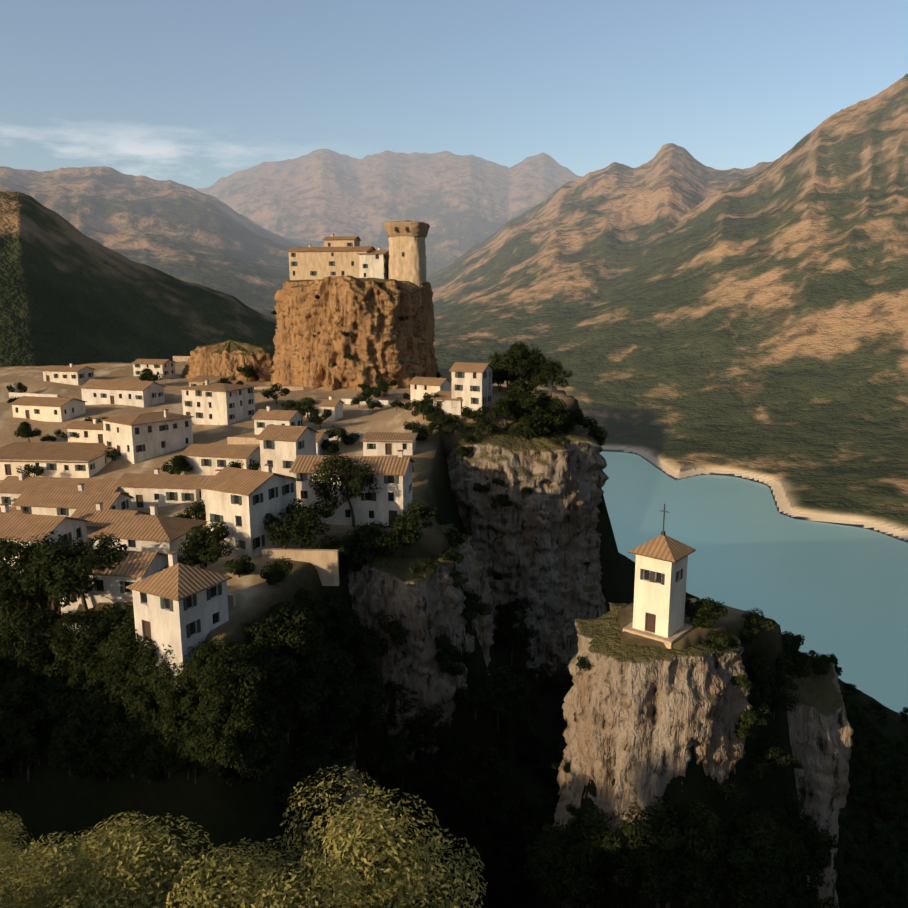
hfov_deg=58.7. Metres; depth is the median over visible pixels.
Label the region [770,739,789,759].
tree
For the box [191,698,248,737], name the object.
tree
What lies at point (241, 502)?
house
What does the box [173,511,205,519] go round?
tree
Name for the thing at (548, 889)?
tree
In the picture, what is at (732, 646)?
tree
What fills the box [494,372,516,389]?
tree
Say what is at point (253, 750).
tree
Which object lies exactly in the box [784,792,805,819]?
tree
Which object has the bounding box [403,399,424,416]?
tree
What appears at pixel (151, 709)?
tree
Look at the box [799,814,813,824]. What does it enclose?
tree
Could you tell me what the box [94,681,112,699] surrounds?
tree
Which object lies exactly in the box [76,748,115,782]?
tree
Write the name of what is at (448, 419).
tree
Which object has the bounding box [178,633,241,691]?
tree
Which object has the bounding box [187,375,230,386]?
house
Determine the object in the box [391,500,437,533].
tree
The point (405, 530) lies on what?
tree
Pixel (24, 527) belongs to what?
house
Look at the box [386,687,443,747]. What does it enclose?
tree
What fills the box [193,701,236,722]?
tree
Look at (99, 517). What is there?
house
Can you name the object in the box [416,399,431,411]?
tree
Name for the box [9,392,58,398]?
terrace wall
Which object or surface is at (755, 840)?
tree
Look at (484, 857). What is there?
tree
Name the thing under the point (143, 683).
tree
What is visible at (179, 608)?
house
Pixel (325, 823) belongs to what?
tree
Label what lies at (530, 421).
tree
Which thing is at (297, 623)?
tree
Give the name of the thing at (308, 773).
tree
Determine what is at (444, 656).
tree
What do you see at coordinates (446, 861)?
tree
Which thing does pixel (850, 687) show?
tree
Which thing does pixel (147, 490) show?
house
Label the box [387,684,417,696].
tree
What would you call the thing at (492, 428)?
tree
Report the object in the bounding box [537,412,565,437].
tree
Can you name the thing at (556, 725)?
tree
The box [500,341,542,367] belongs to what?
tree
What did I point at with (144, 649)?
tree
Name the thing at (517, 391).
tree
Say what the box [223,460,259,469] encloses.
tree
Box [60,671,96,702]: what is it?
tree
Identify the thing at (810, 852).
tree
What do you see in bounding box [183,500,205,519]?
tree
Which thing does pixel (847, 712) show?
tree
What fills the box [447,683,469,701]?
tree
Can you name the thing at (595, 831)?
tree
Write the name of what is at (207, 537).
tree
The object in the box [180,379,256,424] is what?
house
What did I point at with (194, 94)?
sky
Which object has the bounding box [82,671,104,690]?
tree
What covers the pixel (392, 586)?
buttress rock
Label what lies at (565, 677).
tree
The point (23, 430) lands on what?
tree
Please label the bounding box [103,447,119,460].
tree
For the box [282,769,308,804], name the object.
tree
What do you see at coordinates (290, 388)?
terrace wall
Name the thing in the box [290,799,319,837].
tree
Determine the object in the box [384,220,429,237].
castle tower cap
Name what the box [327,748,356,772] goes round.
tree
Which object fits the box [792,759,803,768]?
tree
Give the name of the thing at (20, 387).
tree
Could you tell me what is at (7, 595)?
tree
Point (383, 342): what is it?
castle crag rock
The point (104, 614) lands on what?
tree
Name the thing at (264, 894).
tree
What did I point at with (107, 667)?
tree
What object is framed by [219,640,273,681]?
tree
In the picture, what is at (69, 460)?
house
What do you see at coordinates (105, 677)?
tree
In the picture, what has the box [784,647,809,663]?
tree
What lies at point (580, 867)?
tree
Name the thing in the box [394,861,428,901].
tree
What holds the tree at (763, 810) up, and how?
on the terrain
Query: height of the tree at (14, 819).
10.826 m
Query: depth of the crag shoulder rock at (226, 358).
240.98 m
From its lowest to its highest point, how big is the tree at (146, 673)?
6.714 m
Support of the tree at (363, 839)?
on the terrain
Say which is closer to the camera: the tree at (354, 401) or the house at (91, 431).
the house at (91, 431)
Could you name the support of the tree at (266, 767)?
on the terrain
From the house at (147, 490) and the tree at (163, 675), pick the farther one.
the house at (147, 490)
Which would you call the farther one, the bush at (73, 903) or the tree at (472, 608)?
the tree at (472, 608)
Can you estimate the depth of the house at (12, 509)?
114.45 m
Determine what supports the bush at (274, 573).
on the terrain
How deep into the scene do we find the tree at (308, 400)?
177.99 m
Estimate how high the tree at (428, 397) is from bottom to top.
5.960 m
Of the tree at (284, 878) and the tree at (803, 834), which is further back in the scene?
the tree at (803, 834)
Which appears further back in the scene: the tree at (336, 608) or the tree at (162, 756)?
the tree at (336, 608)
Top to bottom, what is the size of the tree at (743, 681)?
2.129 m
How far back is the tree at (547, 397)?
161.76 m
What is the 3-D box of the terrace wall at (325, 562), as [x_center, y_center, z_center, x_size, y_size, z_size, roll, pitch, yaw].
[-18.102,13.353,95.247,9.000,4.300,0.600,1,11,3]
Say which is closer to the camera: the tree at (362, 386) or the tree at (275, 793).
the tree at (275, 793)
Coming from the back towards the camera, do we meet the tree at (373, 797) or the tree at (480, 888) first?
the tree at (480, 888)
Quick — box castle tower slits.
[394,227,407,255]
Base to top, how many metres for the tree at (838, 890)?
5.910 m
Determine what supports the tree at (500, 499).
on the promontory rock at (538, 547)
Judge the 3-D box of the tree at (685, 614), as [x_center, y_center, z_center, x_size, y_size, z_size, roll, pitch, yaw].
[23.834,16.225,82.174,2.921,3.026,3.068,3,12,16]
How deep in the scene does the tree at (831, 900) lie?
92.21 m
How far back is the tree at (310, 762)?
79.56 m
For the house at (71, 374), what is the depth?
235.03 m
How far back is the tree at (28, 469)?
144.15 m
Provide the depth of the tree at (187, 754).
73.33 m
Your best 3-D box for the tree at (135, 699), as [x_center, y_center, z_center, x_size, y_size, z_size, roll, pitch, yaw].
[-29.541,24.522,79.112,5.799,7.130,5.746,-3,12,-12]
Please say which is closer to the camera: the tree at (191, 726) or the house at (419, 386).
the tree at (191, 726)
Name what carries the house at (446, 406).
on the terrain
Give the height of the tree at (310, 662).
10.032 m
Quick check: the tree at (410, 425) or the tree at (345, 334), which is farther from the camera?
the tree at (345, 334)
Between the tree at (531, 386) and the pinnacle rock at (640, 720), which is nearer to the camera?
the pinnacle rock at (640, 720)
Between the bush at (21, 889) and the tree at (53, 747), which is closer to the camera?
the bush at (21, 889)
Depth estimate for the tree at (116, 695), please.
79.80 m
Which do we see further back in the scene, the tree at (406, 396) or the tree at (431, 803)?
the tree at (406, 396)
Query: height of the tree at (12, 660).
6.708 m
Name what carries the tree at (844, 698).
on the terrain
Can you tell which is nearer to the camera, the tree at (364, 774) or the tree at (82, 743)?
the tree at (82, 743)
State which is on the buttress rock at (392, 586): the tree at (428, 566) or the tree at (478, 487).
the tree at (428, 566)
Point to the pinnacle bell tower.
(660, 585)
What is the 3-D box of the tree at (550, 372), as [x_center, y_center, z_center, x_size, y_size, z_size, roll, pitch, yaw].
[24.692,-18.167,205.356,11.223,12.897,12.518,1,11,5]
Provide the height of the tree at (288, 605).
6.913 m
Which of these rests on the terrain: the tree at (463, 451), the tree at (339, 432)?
the tree at (339, 432)
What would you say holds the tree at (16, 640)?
on the terrain
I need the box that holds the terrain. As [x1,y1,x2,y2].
[0,74,907,907]
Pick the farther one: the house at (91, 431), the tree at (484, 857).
the house at (91, 431)
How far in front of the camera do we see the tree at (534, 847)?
81.00 m
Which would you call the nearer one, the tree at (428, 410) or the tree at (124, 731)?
the tree at (124, 731)
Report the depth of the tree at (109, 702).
80.28 m
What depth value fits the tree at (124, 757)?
77.98 m
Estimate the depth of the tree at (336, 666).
85.69 m
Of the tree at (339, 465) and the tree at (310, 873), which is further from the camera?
the tree at (339, 465)
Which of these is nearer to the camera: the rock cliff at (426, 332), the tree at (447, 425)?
the tree at (447, 425)
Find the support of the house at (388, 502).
on the terrain
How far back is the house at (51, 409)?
190.38 m
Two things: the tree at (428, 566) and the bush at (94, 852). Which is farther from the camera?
the tree at (428, 566)
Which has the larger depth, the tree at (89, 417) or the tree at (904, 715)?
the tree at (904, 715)
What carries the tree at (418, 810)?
on the terrain
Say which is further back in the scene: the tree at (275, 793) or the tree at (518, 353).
the tree at (518, 353)
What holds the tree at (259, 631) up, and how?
on the terrain
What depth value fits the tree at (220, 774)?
72.97 m
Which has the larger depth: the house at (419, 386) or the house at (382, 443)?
the house at (419, 386)
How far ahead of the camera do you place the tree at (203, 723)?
74.00 m
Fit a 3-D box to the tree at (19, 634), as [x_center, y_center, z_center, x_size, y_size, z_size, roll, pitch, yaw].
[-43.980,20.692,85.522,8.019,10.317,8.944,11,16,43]
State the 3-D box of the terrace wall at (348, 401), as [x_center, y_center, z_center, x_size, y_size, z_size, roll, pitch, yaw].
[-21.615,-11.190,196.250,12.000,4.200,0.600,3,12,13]
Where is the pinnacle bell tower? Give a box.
[623,504,695,648]
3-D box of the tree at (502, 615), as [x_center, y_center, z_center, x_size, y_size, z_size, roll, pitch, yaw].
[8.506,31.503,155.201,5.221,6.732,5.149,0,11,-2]
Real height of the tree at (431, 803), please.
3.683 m
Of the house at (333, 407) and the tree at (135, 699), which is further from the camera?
the house at (333, 407)
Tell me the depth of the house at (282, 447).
122.46 m
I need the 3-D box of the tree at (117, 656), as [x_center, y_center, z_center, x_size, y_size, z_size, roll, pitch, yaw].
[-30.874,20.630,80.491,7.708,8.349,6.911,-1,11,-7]
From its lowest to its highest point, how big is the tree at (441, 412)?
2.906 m
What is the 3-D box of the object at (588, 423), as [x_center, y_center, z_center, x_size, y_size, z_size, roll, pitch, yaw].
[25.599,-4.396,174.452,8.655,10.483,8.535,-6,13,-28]
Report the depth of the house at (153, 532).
95.39 m
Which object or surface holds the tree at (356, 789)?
on the terrain
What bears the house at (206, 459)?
on the terrain
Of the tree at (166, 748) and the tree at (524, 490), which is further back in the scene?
the tree at (524, 490)
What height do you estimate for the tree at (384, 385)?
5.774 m
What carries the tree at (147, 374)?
on the terrain
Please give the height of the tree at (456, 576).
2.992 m
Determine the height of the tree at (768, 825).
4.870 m
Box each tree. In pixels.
[0,536,46,611]
[0,577,52,622]
[0,604,57,647]
[0,607,67,667]
[0,635,31,679]
[0,735,40,781]
[0,754,33,771]
[0,811,121,903]
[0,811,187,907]
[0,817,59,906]
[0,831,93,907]
[6,382,27,392]
[6,396,19,402]
[6,659,53,691]
[14,421,41,441]
[16,464,43,476]
[16,647,55,677]
[17,542,88,614]
[25,531,128,614]
[40,434,56,441]
[42,632,100,678]
[43,647,54,658]
[43,735,84,776]
[44,608,119,654]
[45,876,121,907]
[51,665,84,690]
[54,429,79,439]
[57,765,487,907]
[58,633,92,673]
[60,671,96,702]
[62,691,122,747]
[65,694,131,739]
[74,671,103,697]
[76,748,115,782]
[79,615,123,655]
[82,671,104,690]
[82,683,124,716]
[83,416,107,421]
[84,641,126,688]
[89,653,128,686]
[90,602,133,647]
[90,604,134,659]
[92,684,103,691]
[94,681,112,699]
[94,681,127,713]
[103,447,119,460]
[104,622,157,675]
[107,691,124,709]
[109,677,142,715]
[110,661,141,693]
[114,622,158,662]
[118,677,166,710]
[118,708,143,744]
[119,720,152,760]
[120,737,158,782]
[124,696,166,774]
[127,665,150,687]
[131,662,158,682]
[132,635,194,679]
[132,684,163,721]
[132,759,157,780]
[139,368,163,380]
[141,705,163,738]
[142,697,162,716]
[147,652,199,712]
[150,732,174,753]
[151,667,207,711]
[152,706,186,743]
[152,734,180,765]
[154,716,182,757]
[159,690,200,731]
[161,454,193,474]
[162,692,215,738]
[162,720,205,767]
[164,754,193,779]
[172,753,201,783]
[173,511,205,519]
[177,741,197,757]
[178,519,232,567]
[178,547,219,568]
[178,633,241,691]
[181,710,246,746]
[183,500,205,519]
[185,703,272,786]
[188,643,276,706]
[188,715,264,769]
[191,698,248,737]
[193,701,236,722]
[199,676,262,709]
[199,686,277,732]
[202,755,220,773]
[205,746,268,782]
[205,762,231,783]
[216,377,232,383]
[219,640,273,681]
[221,766,246,784]
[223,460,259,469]
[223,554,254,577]
[228,700,277,742]
[233,650,299,712]
[233,733,274,770]
[236,364,257,381]
[237,679,268,703]
[237,738,280,779]
[240,619,290,657]
[250,605,324,656]
[251,859,309,906]
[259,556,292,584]
[260,383,289,403]
[263,513,321,548]
[266,600,307,650]
[268,624,329,682]
[271,769,309,805]
[272,780,304,801]
[276,744,351,817]
[276,858,310,889]
[277,496,338,541]
[281,399,301,410]
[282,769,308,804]
[286,624,320,664]
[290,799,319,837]
[291,824,314,848]
[293,588,327,620]
[294,403,320,420]
[295,397,314,410]
[296,762,316,788]
[296,855,329,897]
[300,640,355,685]
[307,410,331,428]
[307,450,382,526]
[311,590,350,621]
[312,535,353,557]
[313,746,368,880]
[316,799,358,827]
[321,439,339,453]
[325,425,346,440]
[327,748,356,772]
[331,822,380,870]
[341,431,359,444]
[342,331,353,340]
[343,353,354,359]
[343,521,400,563]
[350,396,366,407]
[356,760,370,785]
[357,383,368,390]
[357,390,380,399]
[359,768,381,806]
[360,786,373,807]
[363,386,376,394]
[363,895,410,907]
[366,399,383,410]
[372,388,386,397]
[378,378,396,395]
[378,613,431,645]
[378,816,411,858]
[379,771,403,808]
[380,810,416,852]
[381,516,422,559]
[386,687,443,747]
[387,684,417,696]
[387,854,430,892]
[390,399,404,410]
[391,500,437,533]
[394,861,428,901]
[401,798,424,817]
[402,798,436,825]
[403,392,410,400]
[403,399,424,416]
[403,420,419,429]
[403,822,450,870]
[404,773,439,799]
[409,557,436,578]
[411,405,436,419]
[412,424,433,441]
[413,827,431,845]
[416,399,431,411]
[418,392,445,408]
[420,826,467,873]
[425,848,459,874]
[426,412,440,421]
[428,416,458,434]
[429,821,460,847]
[433,409,451,416]
[433,630,458,669]
[435,414,453,423]
[435,414,463,438]
[437,890,470,907]
[438,853,465,868]
[439,546,463,563]
[439,651,465,675]
[441,636,460,656]
[441,830,460,859]
[442,851,488,889]
[444,527,467,547]
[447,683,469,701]
[450,571,467,586]
[452,876,483,899]
[456,443,472,456]
[456,650,481,664]
[457,433,476,444]
[461,405,489,421]
[461,833,479,867]
[462,591,491,631]
[465,417,498,438]
[472,590,479,602]
[473,483,490,492]
[488,351,530,390]
[490,398,521,428]
[490,494,512,511]
[491,605,509,624]
[492,367,507,391]
[492,477,504,485]
[492,572,502,579]
[492,614,537,665]
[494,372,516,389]
[495,345,546,381]
[499,594,530,619]
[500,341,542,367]
[503,380,546,411]
[507,378,535,390]
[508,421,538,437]
[512,411,551,435]
[515,400,548,425]
[521,373,543,392]
[522,486,532,498]
[523,829,597,907]
[526,817,602,907]
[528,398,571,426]
[531,357,572,396]
[532,413,558,429]
[534,393,556,411]
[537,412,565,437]
[540,843,607,907]
[541,816,626,907]
[549,746,565,772]
[552,708,566,730]
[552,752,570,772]
[553,436,570,445]
[555,674,572,688]
[563,419,574,430]
[566,407,586,423]
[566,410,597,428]
[566,801,580,818]
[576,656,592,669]
[578,804,650,868]
[588,425,604,438]
[591,425,608,444]
[597,502,603,513]
[603,826,657,866]
[637,794,722,864]
[684,598,701,618]
[685,597,725,619]
[685,597,727,625]
[689,613,713,628]
[698,630,742,657]
[706,810,782,869]
[708,832,771,890]
[711,636,738,656]
[730,672,752,693]
[734,722,759,739]
[738,696,771,728]
[739,621,760,644]
[742,608,776,642]
[743,765,770,779]
[744,813,774,844]
[746,799,772,827]
[747,736,795,777]
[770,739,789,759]
[771,691,798,717]
[775,651,810,692]
[775,671,798,693]
[782,631,804,649]
[783,636,809,661]
[783,650,807,662]
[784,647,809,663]
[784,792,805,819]
[785,823,838,885]
[788,864,825,882]
[790,821,831,883]
[790,862,824,887]
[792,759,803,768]
[797,825,827,868]
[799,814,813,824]
[805,659,831,676]
[808,650,829,665]
[809,896,837,907]
[820,653,834,662]
[830,653,839,673]
[835,877,847,902]
[840,693,847,702]
[842,683,860,696]
[845,706,852,721]
[899,707,907,729]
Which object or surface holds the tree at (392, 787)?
on the terrain
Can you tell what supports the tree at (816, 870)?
on the terrain
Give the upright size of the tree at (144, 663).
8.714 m
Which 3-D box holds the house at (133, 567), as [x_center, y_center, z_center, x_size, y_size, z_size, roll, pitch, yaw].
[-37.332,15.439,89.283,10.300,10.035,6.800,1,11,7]
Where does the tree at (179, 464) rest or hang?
on the terrain
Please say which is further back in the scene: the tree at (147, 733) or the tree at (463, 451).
the tree at (463, 451)
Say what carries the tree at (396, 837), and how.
on the terrain
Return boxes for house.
[0,442,115,479]
[0,472,122,506]
[0,499,29,513]
[0,503,90,578]
[9,396,86,421]
[11,483,134,516]
[40,363,95,384]
[59,548,168,618]
[64,418,104,442]
[70,502,150,548]
[79,379,165,406]
[87,504,205,565]
[100,409,193,463]
[112,468,206,509]
[126,551,231,691]
[131,359,176,378]
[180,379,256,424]
[181,444,259,475]
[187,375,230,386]
[197,469,221,504]
[199,464,299,558]
[251,405,305,434]
[256,425,318,476]
[289,450,414,526]
[305,395,344,420]
[316,431,330,454]
[361,432,417,455]
[408,377,451,402]
[430,391,462,414]
[449,362,494,416]
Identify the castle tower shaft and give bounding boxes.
[388,236,426,287]
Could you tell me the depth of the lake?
610.90 m
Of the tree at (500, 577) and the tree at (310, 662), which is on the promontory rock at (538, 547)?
the tree at (500, 577)
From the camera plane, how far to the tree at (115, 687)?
79.55 m
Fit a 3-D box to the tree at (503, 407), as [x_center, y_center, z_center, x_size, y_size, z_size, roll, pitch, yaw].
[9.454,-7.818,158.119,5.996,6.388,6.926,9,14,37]
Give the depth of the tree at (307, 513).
98.66 m
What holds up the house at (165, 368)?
on the terrain
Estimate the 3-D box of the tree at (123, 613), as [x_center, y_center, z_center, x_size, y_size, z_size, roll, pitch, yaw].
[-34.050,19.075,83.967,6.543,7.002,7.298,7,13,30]
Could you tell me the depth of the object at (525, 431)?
156.75 m
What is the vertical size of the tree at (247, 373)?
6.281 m
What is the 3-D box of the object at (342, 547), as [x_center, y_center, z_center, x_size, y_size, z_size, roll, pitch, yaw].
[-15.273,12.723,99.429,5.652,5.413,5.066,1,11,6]
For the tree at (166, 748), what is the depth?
75.42 m
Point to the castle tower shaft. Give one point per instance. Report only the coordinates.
(410, 265)
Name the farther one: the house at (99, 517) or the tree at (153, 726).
the house at (99, 517)
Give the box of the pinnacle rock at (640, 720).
[554,603,752,883]
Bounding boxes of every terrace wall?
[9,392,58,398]
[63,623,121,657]
[173,356,189,361]
[227,437,259,443]
[227,593,235,607]
[254,386,303,390]
[262,548,338,585]
[329,433,364,440]
[341,399,388,404]
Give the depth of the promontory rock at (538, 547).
153.74 m
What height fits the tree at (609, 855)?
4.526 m
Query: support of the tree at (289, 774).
on the terrain
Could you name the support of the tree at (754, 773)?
on the terrain
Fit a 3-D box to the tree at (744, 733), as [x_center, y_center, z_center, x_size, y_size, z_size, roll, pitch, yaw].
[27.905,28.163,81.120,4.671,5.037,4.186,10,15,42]
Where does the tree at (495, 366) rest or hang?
on the terrain
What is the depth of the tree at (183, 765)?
75.03 m
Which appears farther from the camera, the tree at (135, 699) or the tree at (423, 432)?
the tree at (423, 432)
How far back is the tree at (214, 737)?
72.56 m
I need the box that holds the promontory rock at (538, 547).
[447,424,608,684]
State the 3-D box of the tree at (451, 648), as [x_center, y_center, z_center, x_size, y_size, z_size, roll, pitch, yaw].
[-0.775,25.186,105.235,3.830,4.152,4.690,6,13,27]
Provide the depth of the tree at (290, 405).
181.95 m
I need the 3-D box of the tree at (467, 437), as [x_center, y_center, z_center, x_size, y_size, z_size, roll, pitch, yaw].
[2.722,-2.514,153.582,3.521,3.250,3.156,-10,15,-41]
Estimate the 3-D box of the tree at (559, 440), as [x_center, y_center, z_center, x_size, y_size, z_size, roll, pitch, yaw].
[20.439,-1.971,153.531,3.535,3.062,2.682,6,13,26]
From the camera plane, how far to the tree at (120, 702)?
80.40 m
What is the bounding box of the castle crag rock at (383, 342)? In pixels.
[270,275,437,390]
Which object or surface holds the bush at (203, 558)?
on the terrain
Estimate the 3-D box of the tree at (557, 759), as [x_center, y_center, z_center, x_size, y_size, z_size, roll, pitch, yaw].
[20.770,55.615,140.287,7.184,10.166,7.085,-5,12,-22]
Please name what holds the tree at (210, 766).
on the terrain
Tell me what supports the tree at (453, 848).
on the terrain
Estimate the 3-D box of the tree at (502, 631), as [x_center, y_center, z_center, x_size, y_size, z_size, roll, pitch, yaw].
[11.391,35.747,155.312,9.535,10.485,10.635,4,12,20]
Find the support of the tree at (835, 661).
on the terrain
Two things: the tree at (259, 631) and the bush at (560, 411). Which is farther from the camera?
the bush at (560, 411)
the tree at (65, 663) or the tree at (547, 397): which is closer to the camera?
the tree at (65, 663)
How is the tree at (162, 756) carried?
on the terrain
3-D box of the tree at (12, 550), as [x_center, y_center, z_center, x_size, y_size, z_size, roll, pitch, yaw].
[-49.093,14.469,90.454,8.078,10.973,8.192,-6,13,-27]
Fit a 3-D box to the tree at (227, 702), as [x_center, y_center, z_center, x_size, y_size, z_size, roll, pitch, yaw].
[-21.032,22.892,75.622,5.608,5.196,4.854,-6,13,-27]
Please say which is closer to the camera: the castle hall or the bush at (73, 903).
the bush at (73, 903)
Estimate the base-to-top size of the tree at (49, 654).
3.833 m
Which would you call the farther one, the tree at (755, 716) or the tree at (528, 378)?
the tree at (528, 378)
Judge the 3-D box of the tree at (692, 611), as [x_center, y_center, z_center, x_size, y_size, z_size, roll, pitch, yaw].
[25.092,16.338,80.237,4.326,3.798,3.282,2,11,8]
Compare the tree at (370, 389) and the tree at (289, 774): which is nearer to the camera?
the tree at (289, 774)
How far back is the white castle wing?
223.58 m
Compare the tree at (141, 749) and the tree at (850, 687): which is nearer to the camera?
the tree at (141, 749)
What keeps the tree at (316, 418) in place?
on the terrain
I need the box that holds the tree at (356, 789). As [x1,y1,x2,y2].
[313,746,368,880]
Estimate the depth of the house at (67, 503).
114.47 m
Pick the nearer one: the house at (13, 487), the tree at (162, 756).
the tree at (162, 756)
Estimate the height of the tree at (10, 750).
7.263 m
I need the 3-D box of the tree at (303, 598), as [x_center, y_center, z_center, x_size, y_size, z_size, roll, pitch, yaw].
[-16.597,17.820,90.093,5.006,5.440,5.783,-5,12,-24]
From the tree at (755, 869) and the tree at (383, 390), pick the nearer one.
the tree at (755, 869)
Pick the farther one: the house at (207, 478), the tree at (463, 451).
the tree at (463, 451)
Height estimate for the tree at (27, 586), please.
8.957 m
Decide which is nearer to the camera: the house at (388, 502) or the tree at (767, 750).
the tree at (767, 750)
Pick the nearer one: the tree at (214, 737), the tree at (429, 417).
the tree at (214, 737)
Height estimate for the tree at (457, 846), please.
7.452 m
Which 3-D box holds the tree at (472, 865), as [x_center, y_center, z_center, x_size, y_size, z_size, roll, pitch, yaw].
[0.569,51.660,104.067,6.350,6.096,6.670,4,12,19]
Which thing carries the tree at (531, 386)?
on the terrain
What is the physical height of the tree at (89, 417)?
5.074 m
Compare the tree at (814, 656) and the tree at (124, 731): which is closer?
the tree at (124, 731)
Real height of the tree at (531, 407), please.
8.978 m
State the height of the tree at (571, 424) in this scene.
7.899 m
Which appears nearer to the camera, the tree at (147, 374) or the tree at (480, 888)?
the tree at (480, 888)
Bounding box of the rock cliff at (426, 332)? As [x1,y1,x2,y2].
[414,282,437,377]
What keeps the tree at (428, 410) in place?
on the terrain
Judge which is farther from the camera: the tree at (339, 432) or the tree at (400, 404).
the tree at (400, 404)
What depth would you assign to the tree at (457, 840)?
101.78 m
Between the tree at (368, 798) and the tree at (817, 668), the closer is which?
the tree at (368, 798)
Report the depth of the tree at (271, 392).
192.61 m
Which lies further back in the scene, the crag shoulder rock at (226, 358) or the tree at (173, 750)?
the crag shoulder rock at (226, 358)
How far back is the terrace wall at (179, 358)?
281.76 m
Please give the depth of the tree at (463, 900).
100.94 m
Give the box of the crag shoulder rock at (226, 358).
[180,340,273,381]
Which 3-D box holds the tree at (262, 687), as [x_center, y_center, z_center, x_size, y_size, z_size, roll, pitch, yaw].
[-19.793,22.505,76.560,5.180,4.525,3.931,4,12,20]
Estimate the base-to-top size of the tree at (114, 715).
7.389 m
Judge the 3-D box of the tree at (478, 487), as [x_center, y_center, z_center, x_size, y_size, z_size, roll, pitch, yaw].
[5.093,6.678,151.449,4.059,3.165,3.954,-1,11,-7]
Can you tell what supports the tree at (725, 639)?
on the terrain
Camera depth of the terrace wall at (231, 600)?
83.80 m
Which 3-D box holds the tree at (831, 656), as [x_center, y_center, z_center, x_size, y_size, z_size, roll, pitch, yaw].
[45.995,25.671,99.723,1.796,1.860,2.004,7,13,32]
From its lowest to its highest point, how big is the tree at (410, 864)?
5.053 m
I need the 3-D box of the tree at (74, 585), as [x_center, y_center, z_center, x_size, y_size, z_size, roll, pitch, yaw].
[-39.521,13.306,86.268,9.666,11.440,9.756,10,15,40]
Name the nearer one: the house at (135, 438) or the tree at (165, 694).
the tree at (165, 694)
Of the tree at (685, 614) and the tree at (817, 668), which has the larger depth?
the tree at (817, 668)
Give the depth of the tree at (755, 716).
79.30 m
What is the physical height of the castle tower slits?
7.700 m
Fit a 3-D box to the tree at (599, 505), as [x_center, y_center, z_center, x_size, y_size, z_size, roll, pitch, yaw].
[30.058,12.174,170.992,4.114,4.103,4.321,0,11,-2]
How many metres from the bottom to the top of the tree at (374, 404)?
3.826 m
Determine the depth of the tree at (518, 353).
164.36 m
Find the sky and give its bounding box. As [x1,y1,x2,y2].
[0,0,907,188]
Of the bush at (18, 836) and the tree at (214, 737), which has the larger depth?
the tree at (214, 737)
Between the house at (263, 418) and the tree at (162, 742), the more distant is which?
the house at (263, 418)
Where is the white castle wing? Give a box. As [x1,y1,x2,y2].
[358,247,388,278]
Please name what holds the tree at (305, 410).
on the terrain
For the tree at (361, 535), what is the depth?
101.21 m
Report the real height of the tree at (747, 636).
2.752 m
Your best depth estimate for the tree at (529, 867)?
79.22 m
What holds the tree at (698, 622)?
on the terrain
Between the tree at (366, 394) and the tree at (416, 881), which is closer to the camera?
the tree at (416, 881)
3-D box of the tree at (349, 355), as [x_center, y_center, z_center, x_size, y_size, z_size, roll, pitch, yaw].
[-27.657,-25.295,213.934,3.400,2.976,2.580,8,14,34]
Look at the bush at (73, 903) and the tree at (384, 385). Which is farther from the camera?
the tree at (384, 385)
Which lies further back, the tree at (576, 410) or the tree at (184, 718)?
the tree at (576, 410)
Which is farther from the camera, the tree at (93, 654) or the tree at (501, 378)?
the tree at (501, 378)
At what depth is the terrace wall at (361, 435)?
156.95 m
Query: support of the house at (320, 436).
on the terrain
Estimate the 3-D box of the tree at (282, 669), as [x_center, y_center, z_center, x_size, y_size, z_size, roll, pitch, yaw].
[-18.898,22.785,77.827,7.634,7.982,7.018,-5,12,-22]
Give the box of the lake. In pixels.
[600,451,907,714]
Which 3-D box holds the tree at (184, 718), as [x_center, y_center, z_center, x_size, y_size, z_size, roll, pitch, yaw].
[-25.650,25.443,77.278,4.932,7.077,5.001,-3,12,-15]
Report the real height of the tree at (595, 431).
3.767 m
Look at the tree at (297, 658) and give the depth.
83.72 m
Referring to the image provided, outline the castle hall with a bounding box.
[287,244,375,279]
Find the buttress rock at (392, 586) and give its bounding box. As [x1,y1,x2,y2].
[348,524,493,905]
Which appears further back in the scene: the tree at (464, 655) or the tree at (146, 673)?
the tree at (464, 655)
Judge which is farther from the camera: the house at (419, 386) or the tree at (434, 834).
the house at (419, 386)
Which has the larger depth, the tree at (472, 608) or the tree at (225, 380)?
the tree at (225, 380)
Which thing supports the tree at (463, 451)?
on the promontory rock at (538, 547)
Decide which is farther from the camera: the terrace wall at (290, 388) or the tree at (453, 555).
the terrace wall at (290, 388)
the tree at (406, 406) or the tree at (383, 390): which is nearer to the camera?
the tree at (406, 406)
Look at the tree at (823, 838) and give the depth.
87.32 m
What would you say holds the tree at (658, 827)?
on the terrain
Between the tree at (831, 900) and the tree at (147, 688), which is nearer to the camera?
the tree at (147, 688)
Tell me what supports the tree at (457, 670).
on the terrain

